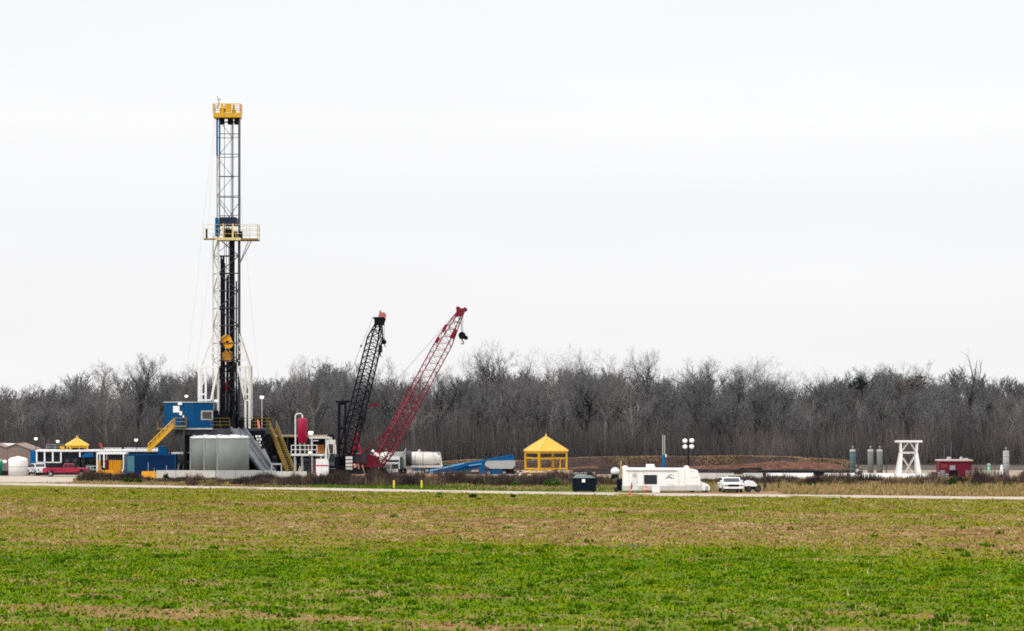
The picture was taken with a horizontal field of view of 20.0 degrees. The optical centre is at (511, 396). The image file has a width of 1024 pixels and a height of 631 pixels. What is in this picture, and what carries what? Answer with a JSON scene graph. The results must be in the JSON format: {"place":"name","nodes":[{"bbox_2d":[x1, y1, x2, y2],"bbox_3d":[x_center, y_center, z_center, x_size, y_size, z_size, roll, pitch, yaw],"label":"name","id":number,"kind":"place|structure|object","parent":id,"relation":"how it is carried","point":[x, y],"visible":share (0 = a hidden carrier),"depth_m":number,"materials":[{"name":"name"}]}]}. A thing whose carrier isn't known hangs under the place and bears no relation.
{"place":"outdoors","nodes":[
{"label":"outdoors","id":0,"kind":"place"},
{"bbox_2d":[272,435,329,472],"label":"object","id":1,"kind":"structure","parent":0,"point":[289,440],"depth_m":449.80,"materials":[{"name":"metal"}]},
{"bbox_2d":[0,485,1023,630],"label":"field","id":2,"kind":"structure","parent":0,"point":[178,614],"depth_m":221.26,"materials":[{"name":"plant"}]},
{"bbox_2d":[1,488,1021,630],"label":"dry stalks","id":3,"kind":"object","parent":2,"relation":"on","point":[511,567],"visible":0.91,"depth_m":232.01,"materials":[{"name":"plant"}]},
{"bbox_2d":[0,489,1023,630],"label":"dark weeds","id":4,"kind":"object","parent":2,"relation":"on","point":[937,619],"visible":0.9,"depth_m":184.52,"materials":[{"name":"green plant"}]},
{"bbox_2d":[0,483,1023,499],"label":"gravel road","id":5,"kind":"structure","parent":0,"point":[593,493],"depth_m":363.76,"materials":[{"name":"gravel"}]},
{"bbox_2d":[0,0,1023,398],"label":"sky","id":6,"kind":"structure","parent":0,"point":[834,186],"materials":[{"name":"white"}]},
{"bbox_2d":[1,399,1023,630],"bbox_3d":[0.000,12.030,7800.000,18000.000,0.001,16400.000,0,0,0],"label":"ground","id":7,"kind":"structure","parent":0,"point":[929,466],"depth_m":494.13,"materials":[{"name":"soil"}]},
{"bbox_2d":[0,383,59,433],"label":"bare tree","id":8,"kind":"object","parent":7,"relation":"on","point":[19,417],"visible":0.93,"depth_m":549.15,"materials":[{"name":"grey plant"}]},
{"bbox_2d":[0,473,122,482],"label":"gravel yard","id":9,"kind":"structure","parent":7,"relation":"on","point":[57,478],"depth_m":426.21,"materials":[{"name":"gravel"}]},
{"bbox_2d":[8,456,27,475],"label":"water tank","id":10,"kind":"object","parent":9,"relation":"on","point":[17,465],"visible":1,"depth_m":439.79,"materials":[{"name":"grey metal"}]},
{"bbox_2d":[0,443,41,469],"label":"storage shed","id":11,"kind":"structure","parent":9,"relation":"on","point":[8,451],"depth_m":452.00,"materials":[{"name":"metal"}]},
{"bbox_2d":[42,463,88,476],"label":"pickup truck","id":12,"kind":"object","parent":9,"relation":"on","point":[69,468],"visible":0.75,"depth_m":436.06,"materials":[{"name":"red metal"}]},
{"bbox_2d":[30,444,171,472],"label":"mud tank","id":13,"kind":"object","parent":9,"relation":"on","point":[54,460],"visible":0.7,"depth_m":446.40,"materials":[{"name":"grey metal"}]},
{"bbox_2d":[33,385,98,443],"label":"bare tree","id":14,"kind":"object","parent":7,"relation":"on","point":[64,392],"visible":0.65,"depth_m":546.11,"materials":[{"name":"grey plant"}]},
{"bbox_2d":[68,385,115,435],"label":"bare tree","id":15,"kind":"object","parent":7,"relation":"on","point":[91,407],"visible":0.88,"depth_m":525.50,"materials":[{"name":"grey plant"}]},
{"bbox_2d":[67,359,146,430],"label":"bare tree","id":16,"kind":"object","parent":7,"relation":"on","point":[104,383],"visible":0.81,"depth_m":550.13,"materials":[{"name":"grey plant"}]},
{"bbox_2d":[85,396,129,443],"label":"bare tree","id":17,"kind":"object","parent":7,"relation":"on","point":[104,413],"visible":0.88,"depth_m":524.16,"materials":[{"name":"grey plant"}]},
{"bbox_2d":[99,382,165,429],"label":"bare tree","id":18,"kind":"object","parent":7,"relation":"on","point":[137,406],"visible":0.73,"depth_m":552.00,"materials":[{"name":"grey plant"}]},
{"bbox_2d":[124,353,167,431],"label":"bare tree","id":19,"kind":"object","parent":7,"relation":"on","point":[145,379],"visible":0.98,"depth_m":553.77,"materials":[{"name":"grey plant"}]},
{"bbox_2d":[130,366,180,428],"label":"bare tree","id":20,"kind":"object","parent":7,"relation":"on","point":[160,404],"visible":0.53,"depth_m":567.67,"materials":[{"name":"grey plant"}]},
{"bbox_2d":[150,364,216,444],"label":"bare tree","id":21,"kind":"object","parent":7,"relation":"on","point":[193,395],"visible":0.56,"depth_m":549.65,"materials":[{"name":"grey plant"}]},
{"bbox_2d":[254,377,317,434],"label":"bare tree","id":22,"kind":"object","parent":7,"relation":"on","point":[291,415],"visible":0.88,"depth_m":524.35,"materials":[{"name":"grey plant"}]},
{"bbox_2d":[297,371,327,427],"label":"bare tree","id":23,"kind":"object","parent":7,"relation":"on","point":[309,404],"visible":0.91,"depth_m":532.34,"materials":[{"name":"grey plant"}]},
{"bbox_2d":[272,355,353,434],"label":"bare tree","id":24,"kind":"object","parent":7,"relation":"on","point":[320,387],"visible":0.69,"depth_m":563.27,"materials":[{"name":"grey plant"}]},
{"bbox_2d":[316,364,371,439],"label":"bare tree","id":25,"kind":"object","parent":7,"relation":"on","point":[333,403],"visible":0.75,"depth_m":524.42,"materials":[{"name":"grey plant"}]},
{"bbox_2d":[342,357,427,429],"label":"bare tree","id":26,"kind":"object","parent":7,"relation":"on","point":[385,410],"visible":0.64,"depth_m":548.62,"materials":[{"name":"grey plant"}]},
{"bbox_2d":[369,373,433,434],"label":"bare tree","id":27,"kind":"object","parent":7,"relation":"on","point":[401,391],"visible":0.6,"depth_m":549.39,"materials":[{"name":"grey plant"}]},
{"bbox_2d":[388,385,445,440],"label":"bare tree","id":28,"kind":"object","parent":7,"relation":"on","point":[419,425],"visible":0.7,"depth_m":527.42,"materials":[{"name":"grey plant"}]},
{"bbox_2d":[405,367,460,432],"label":"bare tree","id":29,"kind":"object","parent":7,"relation":"on","point":[437,396],"visible":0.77,"depth_m":558.35,"materials":[{"name":"grey plant"}]},
{"bbox_2d":[393,367,474,444],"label":"bare tree","id":30,"kind":"object","parent":7,"relation":"on","point":[454,397],"visible":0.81,"depth_m":557.81,"materials":[{"name":"grey plant"}]},
{"bbox_2d":[434,368,509,427],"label":"bare tree","id":31,"kind":"object","parent":7,"relation":"on","point":[487,386],"visible":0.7,"depth_m":545.77,"materials":[{"name":"grey plant"}]},
{"bbox_2d":[464,382,522,451],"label":"bare tree","id":32,"kind":"object","parent":7,"relation":"on","point":[494,417],"visible":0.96,"depth_m":522.43,"materials":[{"name":"grey plant"}]},
{"bbox_2d":[455,341,540,438],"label":"bare tree","id":33,"kind":"object","parent":7,"relation":"on","point":[493,370],"visible":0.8,"depth_m":564.15,"materials":[{"name":"grey plant"}]},
{"bbox_2d":[461,349,542,436],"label":"bare tree","id":34,"kind":"object","parent":7,"relation":"on","point":[499,376],"visible":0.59,"depth_m":563.71,"materials":[{"name":"grey plant"}]},
{"bbox_2d":[0,474,1023,496],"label":"verge","id":35,"kind":"structure","parent":7,"relation":"on","point":[730,492],"depth_m":368.34,"materials":[{"name":"plant"}]},
{"bbox_2d":[156,470,215,478],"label":"barrier wall","id":36,"kind":"structure","parent":35,"relation":"on","point":[181,473],"depth_m":420.29,"materials":[{"name":"concrete"}]},
{"bbox_2d":[216,470,275,479],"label":"barrier wall","id":37,"kind":"structure","parent":35,"relation":"on","point":[226,474],"depth_m":420.29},
{"bbox_2d":[75,464,1023,486],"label":"scrub","id":38,"kind":"object","parent":35,"relation":"on","point":[378,477],"visible":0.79,"depth_m":398.58,"materials":[{"name":"plant"}]},
{"bbox_2d":[572,474,596,491],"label":"dumpster","id":39,"kind":"object","parent":35,"relation":"on","point":[582,482],"visible":1,"depth_m":365.50,"materials":[{"name":"metal"}]},
{"bbox_2d":[622,464,709,491],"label":"motorhome","id":40,"kind":"object","parent":35,"relation":"on","point":[684,478],"visible":0.94,"depth_m":364.50,"materials":[{"name":"white metal"}]},
{"bbox_2d":[717,477,743,491],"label":"pickup truck","id":41,"kind":"object","parent":35,"relation":"on","point":[724,484],"visible":1,"depth_m":364.21,"materials":[{"name":"white paint"}]},
{"bbox_2d":[895,440,922,476],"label":"braced tower","id":42,"kind":"structure","parent":35,"relation":"on","point":[917,468],"depth_m":425.30,"materials":[{"name":"white metal"}]},
{"bbox_2d":[0,487,1023,630],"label":"weeds","id":43,"kind":"object","parent":7,"relation":"on","point":[310,574],"visible":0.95,"depth_m":198.45,"materials":[{"name":"green plant"}]},
{"bbox_2d":[0,399,1023,464],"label":"undergrowth","id":44,"kind":"object","parent":7,"relation":"on","point":[930,448],"visible":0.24,"depth_m":517.29,"materials":[{"name":"plant"}]},
{"bbox_2d":[0,359,1023,439],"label":"deep woods","id":45,"kind":"object","parent":7,"relation":"on","point":[981,383],"visible":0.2,"depth_m":696.92,"materials":[{"name":"plant"}]},
{"bbox_2d":[6,404,1018,444],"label":"woods","id":46,"kind":"object","parent":7,"relation":"on","point":[743,420],"depth_m":727.85,"materials":[{"name":"plant"}]},
{"bbox_2d":[2,405,1023,455],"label":"saplings","id":47,"kind":"object","parent":7,"relation":"on","point":[442,424],"visible":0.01,"depth_m":559.60,"materials":[{"name":"plant"}]},
{"bbox_2d":[481,367,553,459],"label":"bare tree","id":48,"kind":"object","parent":7,"relation":"on","point":[515,414],"visible":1,"depth_m":523.85,"materials":[{"name":"grey plant"}]},
{"bbox_2d":[35,470,1023,482],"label":"worn pad","id":49,"kind":"object","parent":7,"relation":"on","point":[1013,472],"visible":0.14,"depth_m":460.18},
{"bbox_2d":[126,454,177,475],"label":"shipping container","id":50,"kind":"object","parent":49,"relation":"on","point":[138,463],"visible":0.64,"depth_m":437.01,"materials":[{"name":"teal metal"}]},
{"bbox_2d":[190,435,212,469],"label":"storage tank","id":51,"kind":"object","parent":49,"relation":"on","point":[196,452],"visible":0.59,"depth_m":434.83,"materials":[{"name":"grey metal"}]},
{"bbox_2d":[204,435,225,471],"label":"storage tank","id":52,"kind":"object","parent":49,"relation":"on","point":[210,452],"visible":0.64,"depth_m":429.64,"materials":[{"name":"grey metal"}]},
{"bbox_2d":[174,96,275,469],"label":"drilling rig","id":53,"kind":"object","parent":49,"relation":"on","point":[259,458],"visible":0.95,"depth_m":440.86,"materials":[{"name":"metal"}]},
{"bbox_2d":[157,402,213,428],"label":"rig cabin","id":54,"kind":"object","parent":53,"relation":"on","point":[198,415],"visible":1,"depth_m":437.85,"materials":[{"name":"blue metal"}]},
{"bbox_2d":[147,418,186,454],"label":"steel stair","id":55,"kind":"object","parent":54,"relation":"attached to","point":[151,446],"visible":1,"depth_m":435.90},
{"bbox_2d":[269,421,293,470],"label":"steel stair","id":56,"kind":"object","parent":53,"relation":"attached to","point":[284,447],"visible":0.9,"depth_m":439.29,"materials":[{"name":"metal"}]},
{"bbox_2d":[217,435,248,469],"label":"storage tank","id":57,"kind":"object","parent":49,"relation":"on","point":[232,452],"visible":0.9,"depth_m":424.46,"materials":[{"name":"grey metal"}]},
{"bbox_2d":[291,437,329,471],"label":"platform skid","id":58,"kind":"object","parent":49,"relation":"on","point":[312,455],"visible":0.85,"depth_m":429.91,"materials":[{"name":"white metal"}]},
{"bbox_2d":[295,413,306,453],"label":"red tank","id":59,"kind":"object","parent":58,"relation":"on","point":[302,430],"visible":1,"depth_m":430.79,"materials":[{"name":"metal"}]},
{"bbox_2d":[327,310,385,474],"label":"crawler crane","id":60,"kind":"object","parent":49,"relation":"on","point":[339,462],"visible":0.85,"depth_m":439.60,"materials":[{"name":"metal"}]},
{"bbox_2d":[382,449,406,473],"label":"semi truck","id":61,"kind":"object","parent":49,"relation":"on","point":[397,461],"visible":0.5,"depth_m":447.40,"materials":[{"name":"grey metal"}]},
{"bbox_2d":[351,306,466,473],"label":"crawler crane","id":62,"kind":"object","parent":49,"relation":"on","point":[362,461],"visible":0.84,"depth_m":442.10,"materials":[{"name":"metal"}]},
{"bbox_2d":[405,449,441,473],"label":"tanker trailer","id":63,"kind":"object","parent":49,"relation":"on","point":[419,460],"visible":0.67,"depth_m":451.04,"materials":[{"name":"grey metal"}]},
{"bbox_2d":[427,455,514,474],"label":"pipe machine","id":64,"kind":"object","parent":49,"relation":"on","point":[501,464],"visible":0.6,"depth_m":439.26,"materials":[{"name":"blue metal"}]},
{"bbox_2d":[522,470,572,472],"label":"platform","id":65,"kind":"structure","parent":49,"relation":"on","point":[546,471],"depth_m":435.48,"materials":[{"name":"beige wood"}]},
{"bbox_2d":[524,434,568,470],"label":"yellow canopy","id":66,"kind":"object","parent":65,"relation":"on","point":[545,445],"visible":0.98,"depth_m":432.79,"materials":[{"name":"fabric"}]},
{"bbox_2d":[451,468,856,473],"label":"mud row","id":67,"kind":"object","parent":49,"relation":"on","point":[608,471],"visible":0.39,"depth_m":450.98,"materials":[{"name":"soil"}]},
{"bbox_2d":[935,442,972,478],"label":"red hut","id":68,"kind":"object","parent":49,"relation":"on","point":[951,467],"visible":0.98,"depth_m":420.00,"materials":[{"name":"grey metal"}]},
{"bbox_2d":[511,382,553,440],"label":"bare tree","id":69,"kind":"object","parent":7,"relation":"on","point":[537,420],"visible":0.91,"depth_m":527.42,"materials":[{"name":"grey plant"}]},
{"bbox_2d":[540,380,577,444],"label":"bare tree","id":70,"kind":"object","parent":7,"relation":"on","point":[562,412],"visible":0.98,"depth_m":522.53,"materials":[{"name":"grey plant"}]},
{"bbox_2d":[536,350,592,433],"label":"bare tree","id":71,"kind":"object","parent":7,"relation":"on","point":[552,379],"visible":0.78,"depth_m":543.23,"materials":[{"name":"grey plant"}]},
{"bbox_2d":[548,344,606,431],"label":"bare tree","id":72,"kind":"object","parent":7,"relation":"on","point":[575,369],"visible":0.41,"depth_m":566.44,"materials":[{"name":"grey plant"}]},
{"bbox_2d":[554,368,619,445],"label":"bare tree","id":73,"kind":"object","parent":7,"relation":"on","point":[579,392],"visible":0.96,"depth_m":527.87,"materials":[{"name":"grey plant"}]},
{"bbox_2d":[562,349,620,425],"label":"bare tree","id":74,"kind":"object","parent":7,"relation":"on","point":[583,407],"visible":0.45,"depth_m":561.09,"materials":[{"name":"grey plant"}]},
{"bbox_2d":[551,350,647,428],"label":"bare tree","id":75,"kind":"object","parent":7,"relation":"on","point":[618,407],"visible":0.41,"depth_m":570.35,"materials":[{"name":"grey plant"}]},
{"bbox_2d":[586,369,624,446],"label":"bare tree","id":76,"kind":"object","parent":7,"relation":"on","point":[608,406],"visible":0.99,"depth_m":526.80,"materials":[{"name":"grey plant"}]},
{"bbox_2d":[593,368,681,438],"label":"bare tree","id":77,"kind":"object","parent":7,"relation":"on","point":[624,397],"visible":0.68,"depth_m":556.67,"materials":[{"name":"grey plant"}]},
{"bbox_2d":[601,348,682,435],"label":"bare tree","id":78,"kind":"object","parent":7,"relation":"on","point":[646,375],"visible":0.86,"depth_m":556.40,"materials":[{"name":"grey plant"}]},
{"bbox_2d":[423,456,865,469],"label":"dirt berm","id":79,"kind":"structure","parent":7,"relation":"on","point":[601,463],"depth_m":478.40,"materials":[{"name":"soil"}]},
{"bbox_2d":[436,455,863,468],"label":"berm grass","id":80,"kind":"structure","parent":79,"relation":"on","point":[841,461],"depth_m":480.02,"materials":[{"name":"plant"}]},
{"bbox_2d":[634,389,695,453],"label":"bare tree","id":81,"kind":"object","parent":7,"relation":"on","point":[665,422],"visible":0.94,"depth_m":524.23,"materials":[{"name":"grey plant"}]},
{"bbox_2d":[642,367,699,429],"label":"bare tree","id":82,"kind":"object","parent":7,"relation":"on","point":[670,408],"visible":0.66,"depth_m":558.25,"materials":[{"name":"grey plant"}]},
{"bbox_2d":[675,378,711,434],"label":"bare tree","id":83,"kind":"object","parent":7,"relation":"on","point":[697,397],"visible":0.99,"depth_m":532.61,"materials":[{"name":"grey plant"}]},
{"bbox_2d":[668,359,736,429],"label":"bare tree","id":84,"kind":"object","parent":7,"relation":"on","point":[706,377],"visible":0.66,"depth_m":560.97,"materials":[{"name":"grey plant"}]},
{"bbox_2d":[694,391,739,440],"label":"bare tree","id":85,"kind":"object","parent":7,"relation":"on","point":[715,407],"visible":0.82,"depth_m":528.81,"materials":[{"name":"grey plant"}]},
{"bbox_2d":[698,401,759,454],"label":"bare tree","id":86,"kind":"object","parent":7,"relation":"on","point":[724,427],"visible":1,"depth_m":521.37,"materials":[{"name":"grey plant"}]},
{"bbox_2d":[704,363,765,437],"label":"bare tree","id":87,"kind":"object","parent":7,"relation":"on","point":[739,390],"visible":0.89,"depth_m":548.64,"materials":[{"name":"grey plant"}]},
{"bbox_2d":[715,353,794,445],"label":"bare tree","id":88,"kind":"object","parent":7,"relation":"on","point":[751,402],"visible":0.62,"depth_m":558.97,"materials":[{"name":"grey plant"}]},
{"bbox_2d":[745,376,790,440],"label":"bare tree","id":89,"kind":"object","parent":7,"relation":"on","point":[763,400],"visible":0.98,"depth_m":534.24,"materials":[{"name":"grey plant"}]},
{"bbox_2d":[724,358,813,441],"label":"bare tree","id":90,"kind":"object","parent":7,"relation":"on","point":[754,422],"visible":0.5,"depth_m":566.04,"materials":[{"name":"grey plant"}]},
{"bbox_2d":[761,375,803,431],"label":"bare tree","id":91,"kind":"object","parent":7,"relation":"on","point":[785,399],"visible":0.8,"depth_m":562.35,"materials":[{"name":"grey plant"}]},
{"bbox_2d":[756,400,816,445],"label":"bare tree","id":92,"kind":"object","parent":7,"relation":"on","point":[792,429],"visible":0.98,"depth_m":530.86,"materials":[{"name":"grey plant"}]},
{"bbox_2d":[791,394,834,441],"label":"bare tree","id":93,"kind":"object","parent":7,"relation":"on","point":[812,416],"visible":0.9,"depth_m":534.20,"materials":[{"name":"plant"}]},
{"bbox_2d":[795,373,851,439],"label":"bare tree","id":94,"kind":"object","parent":7,"relation":"on","point":[821,398],"visible":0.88,"depth_m":541.36,"materials":[{"name":"grey plant"}]},
{"bbox_2d":[804,367,861,433],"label":"bare tree","id":95,"kind":"object","parent":7,"relation":"on","point":[838,398],"visible":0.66,"depth_m":547.53,"materials":[{"name":"grey plant"}]},
{"bbox_2d":[817,395,862,440],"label":"bare tree","id":96,"kind":"object","parent":7,"relation":"on","point":[832,415],"visible":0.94,"depth_m":528.37,"materials":[{"name":"grey plant"}]},
{"bbox_2d":[845,375,871,427],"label":"tree","id":97,"kind":"object","parent":7,"relation":"on","point":[860,382],"visible":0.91,"depth_m":534.03,"materials":[{"name":"grey plant"}]},
{"bbox_2d":[840,366,883,422],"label":"bare tree","id":98,"kind":"object","parent":7,"relation":"on","point":[853,391],"visible":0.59,"depth_m":563.18,"materials":[{"name":"grey plant"}]},
{"bbox_2d":[855,363,913,427],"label":"bare tree","id":99,"kind":"object","parent":7,"relation":"on","point":[888,390],"visible":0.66,"depth_m":567.74,"materials":[{"name":"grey plant"}]},
{"bbox_2d":[867,361,940,426],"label":"bare tree","id":100,"kind":"object","parent":7,"relation":"on","point":[901,409],"visible":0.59,"depth_m":558.01,"materials":[{"name":"grey plant"}]},
{"bbox_2d":[877,374,943,443],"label":"bare tree","id":101,"kind":"object","parent":7,"relation":"on","point":[902,396],"visible":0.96,"depth_m":531.46,"materials":[{"name":"grey plant"}]},
{"bbox_2d":[913,374,983,433],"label":"bare tree","id":102,"kind":"object","parent":7,"relation":"on","point":[933,396],"visible":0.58,"depth_m":549.94,"materials":[{"name":"grey plant"}]},
{"bbox_2d":[922,378,992,431],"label":"bare tree","id":103,"kind":"object","parent":7,"relation":"on","point":[952,412],"visible":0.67,"depth_m":558.09,"materials":[{"name":"grey plant"}]},
{"bbox_2d":[958,353,981,447],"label":"leaning tree","id":104,"kind":"object","parent":7,"relation":"on","point":[970,399],"visible":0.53,"depth_m":529.62,"materials":[{"name":"grey plant"}]},
{"bbox_2d":[936,375,1006,433],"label":"bare tree","id":105,"kind":"object","parent":7,"relation":"on","point":[989,405],"visible":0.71,"depth_m":567.85,"materials":[{"name":"grey plant"}]},
{"bbox_2d":[985,385,1023,442],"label":"bare tree","id":106,"kind":"object","parent":7,"relation":"on","point":[1006,413],"visible":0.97,"depth_m":527.27,"materials":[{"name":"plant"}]},
{"bbox_2d":[991,378,1023,433],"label":"bare tree","id":107,"kind":"object","parent":7,"relation":"on","point":[1013,393],"visible":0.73,"depth_m":566.34,"materials":[{"name":"grey plant"}]},
{"bbox_2d":[568,461,849,469],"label":"earth bank","id":108,"kind":"structure","parent":0,"point":[793,465],"depth_m":462.43,"materials":[{"name":"soil"}]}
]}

